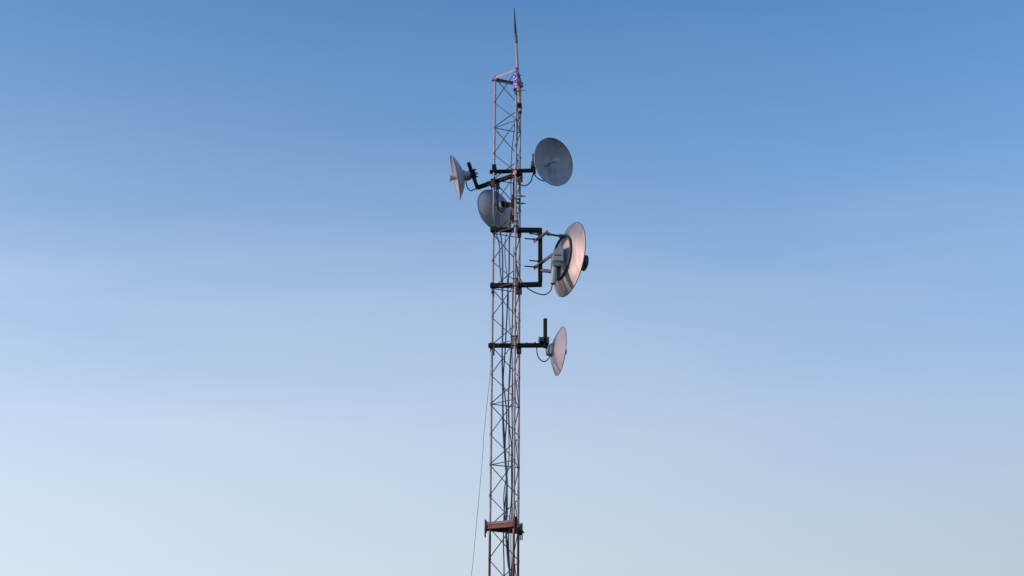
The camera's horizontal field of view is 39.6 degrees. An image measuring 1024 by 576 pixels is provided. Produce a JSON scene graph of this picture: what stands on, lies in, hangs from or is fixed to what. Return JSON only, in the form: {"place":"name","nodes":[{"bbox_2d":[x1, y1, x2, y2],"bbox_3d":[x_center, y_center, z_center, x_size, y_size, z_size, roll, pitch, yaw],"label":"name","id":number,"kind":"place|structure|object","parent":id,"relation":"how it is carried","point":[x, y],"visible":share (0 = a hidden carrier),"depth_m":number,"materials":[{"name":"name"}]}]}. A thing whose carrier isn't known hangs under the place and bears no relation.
{"place":"outdoors","nodes":[
{"label":"outdoors","id":0,"kind":"place"},
{"bbox_2d":[0,0,1023,575],"label":"sky","id":1,"kind":"structure","parent":0,"point":[246,296],"materials":[{"name":"blue"}]},
{"label":"ground","id":2,"kind":"structure","parent":0,"visible":0},
{"bbox_2d":[488,67,521,575],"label":"lattice tower","id":3,"kind":"structure","parent":2,"relation":"on","point":[495,79],"depth_m":14.93,"materials":[{"name":"metal"}]},
{"bbox_2d":[467,162,522,189],"bbox_3d":[-0.194,-1.285,15.697,0.739,0.407,0.125,-16,-26,36],"label":"antenna mount","id":4,"kind":"object","parent":3,"relation":"attached to","point":[491,183],"visible":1,"depth_m":15.64,"materials":[{"name":"black paint"}]},
{"bbox_2d":[449,154,477,199],"bbox_3d":[-0.619,-1.240,15.861,0.398,0.505,0.396,-17,-27,37],"label":"dish antenna","id":5,"kind":"object","parent":4,"relation":"attached to","point":[459,176],"visible":1,"depth_m":15.84,"materials":[{"name":"grey paint"}]},
{"bbox_2d":[465,180,506,575],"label":"antenna cable","id":6,"kind":"object","parent":4,"relation":"hanging from","point":[503,398],"visible":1,"depth_m":15.20,"materials":[{"name":"black rubber"}]},
{"bbox_2d":[496,182,509,575],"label":"antenna cable","id":7,"kind":"object","parent":3,"relation":"attached to","point":[497,202],"visible":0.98,"depth_m":14.85,"materials":[{"name":"black rubber"}]},
{"bbox_2d":[484,515,524,539],"bbox_3d":[-0.076,2.396,14.214,0.412,0.175,0.438,0,-21,0],"label":"tower collar","id":8,"kind":"object","parent":3,"relation":"attached to","point":[496,526],"visible":1,"depth_m":14.19,"materials":[{"name":"red paint"}]},
{"bbox_2d":[505,121,514,573],"bbox_3d":[-0.008,2.177,14.223,0.094,9.291,0.200,12,-24,-28],"label":"lamp cable","id":9,"kind":"object","parent":3,"relation":"attached to","point":[510,336],"visible":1,"depth_m":14.97,"materials":[{"name":"black rubber"}]},
{"bbox_2d":[490,154,535,181],"bbox_3d":[0.004,-1.321,15.771,0.507,0.300,0.220,2,-21,-4],"label":"antenna mount","id":10,"kind":"object","parent":3,"relation":"attached to","point":[505,171],"visible":0.78,"depth_m":15.69,"materials":[{"name":"black paint"}]},
{"bbox_2d":[531,137,572,185],"bbox_3d":[0.448,-1.347,15.513,0.453,0.539,0.450,2,-21,-3],"label":"dish antenna","id":11,"kind":"object","parent":10,"relation":"attached to","point":[552,162],"visible":1,"depth_m":15.54,"materials":[{"name":"grey paint"}]},
{"bbox_2d":[513,71,516,90],"bbox_3d":[0.034,-2.301,15.821,0.035,0.240,0.033,0,-21,0],"label":"led lamp","id":12,"kind":"object","parent":3,"relation":"attached to","point":[514,87],"visible":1,"depth_m":15.81,"materials":[{"name":"purple"}]},
{"bbox_2d":[511,114,519,575],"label":"antenna cable","id":13,"kind":"object","parent":3,"relation":"attached to","point":[512,354],"visible":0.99,"depth_m":14.79,"materials":[{"name":"black rubber"}]},
{"bbox_2d":[490,220,541,294],"bbox_3d":[0.044,-0.315,15.227,0.564,0.806,0.310,0,-21,0],"label":"antenna mount","id":14,"kind":"object","parent":3,"relation":"attached to","point":[519,285],"visible":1,"depth_m":15.22,"materials":[{"name":"black paint"}]},
{"bbox_2d":[524,222,588,296],"bbox_3d":[0.555,-0.300,15.377,0.687,0.829,0.627,-7,-22,18],"label":"dish antenna","id":15,"kind":"object","parent":14,"relation":"attached to","point":[569,260],"visible":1,"depth_m":15.13,"materials":[{"name":"metal"}]},
{"bbox_2d":[488,318,546,355],"bbox_3d":[0.061,0.518,14.912,0.619,0.412,0.315,0,-21,0],"label":"antenna mount","id":16,"kind":"object","parent":3,"relation":"attached to","point":[493,346],"visible":1,"depth_m":14.89,"materials":[{"name":"black paint"}]},
{"bbox_2d":[471,368,490,574],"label":"hanging cord","id":17,"kind":"object","parent":16,"relation":"hanging from","point":[481,470],"visible":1,"depth_m":14.40,"materials":[{"name":"grey metal"}]},
{"bbox_2d":[538,326,566,375],"bbox_3d":[0.495,0.664,14.923,0.364,0.526,0.402,-10,-24,26],"label":"dish antenna","id":18,"kind":"object","parent":16,"relation":"attached to","point":[556,349],"visible":0.99,"depth_m":14.80,"materials":[{"name":"grey paint"}]},
{"bbox_2d":[512,194,525,221],"bbox_3d":[0.059,-0.857,15.478,0.130,0.332,0.239,9,-22,-20],"label":"antenna mount","id":19,"kind":"object","parent":3,"relation":"attached to","point":[519,199],"visible":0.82,"depth_m":15.44,"materials":[{"name":"black paint"}]},
{"bbox_2d":[477,189,510,226],"bbox_3d":[-0.188,-0.893,15.682,0.405,0.490,0.445,2,-21,-5],"label":"dish antenna","id":20,"kind":"object","parent":19,"relation":"attached to","point":[484,203],"visible":0.79,"depth_m":15.63,"materials":[{"name":"grey paint"}]},
{"bbox_2d":[514,8,524,113],"bbox_3d":[0.084,-2.574,16.020,0.128,1.334,0.088,9,-23,-22],"label":"whip antenna","id":21,"kind":"object","parent":3,"relation":"attached to","point":[519,85],"visible":1,"depth_m":15.95,"materials":[{"name":"black paint"}]},
{"bbox_2d":[503,174,544,575],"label":"antenna cable","id":22,"kind":"object","parent":3,"relation":"attached to","point":[504,360],"visible":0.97,"depth_m":14.84,"materials":[{"name":"black rubber"}]},
{"bbox_2d":[503,346,550,537],"bbox_3d":[0.147,3.562,13.781,0.486,6.389,0.080,-3,-21,9],"label":"antenna cable","id":23,"kind":"object","parent":3,"relation":"attached to","point":[508,432],"visible":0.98,"depth_m":14.55,"materials":[{"name":"black rubber"}]},
{"bbox_2d":[508,251,552,559],"bbox_3d":[0.182,3.030,13.917,0.478,7.482,0.036,-4,-21,10],"label":"antenna cable","id":24,"kind":"object","parent":3,"relation":"attached to","point":[509,379],"visible":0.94,"depth_m":14.78,"materials":[{"name":"black rubber"}]}
]}

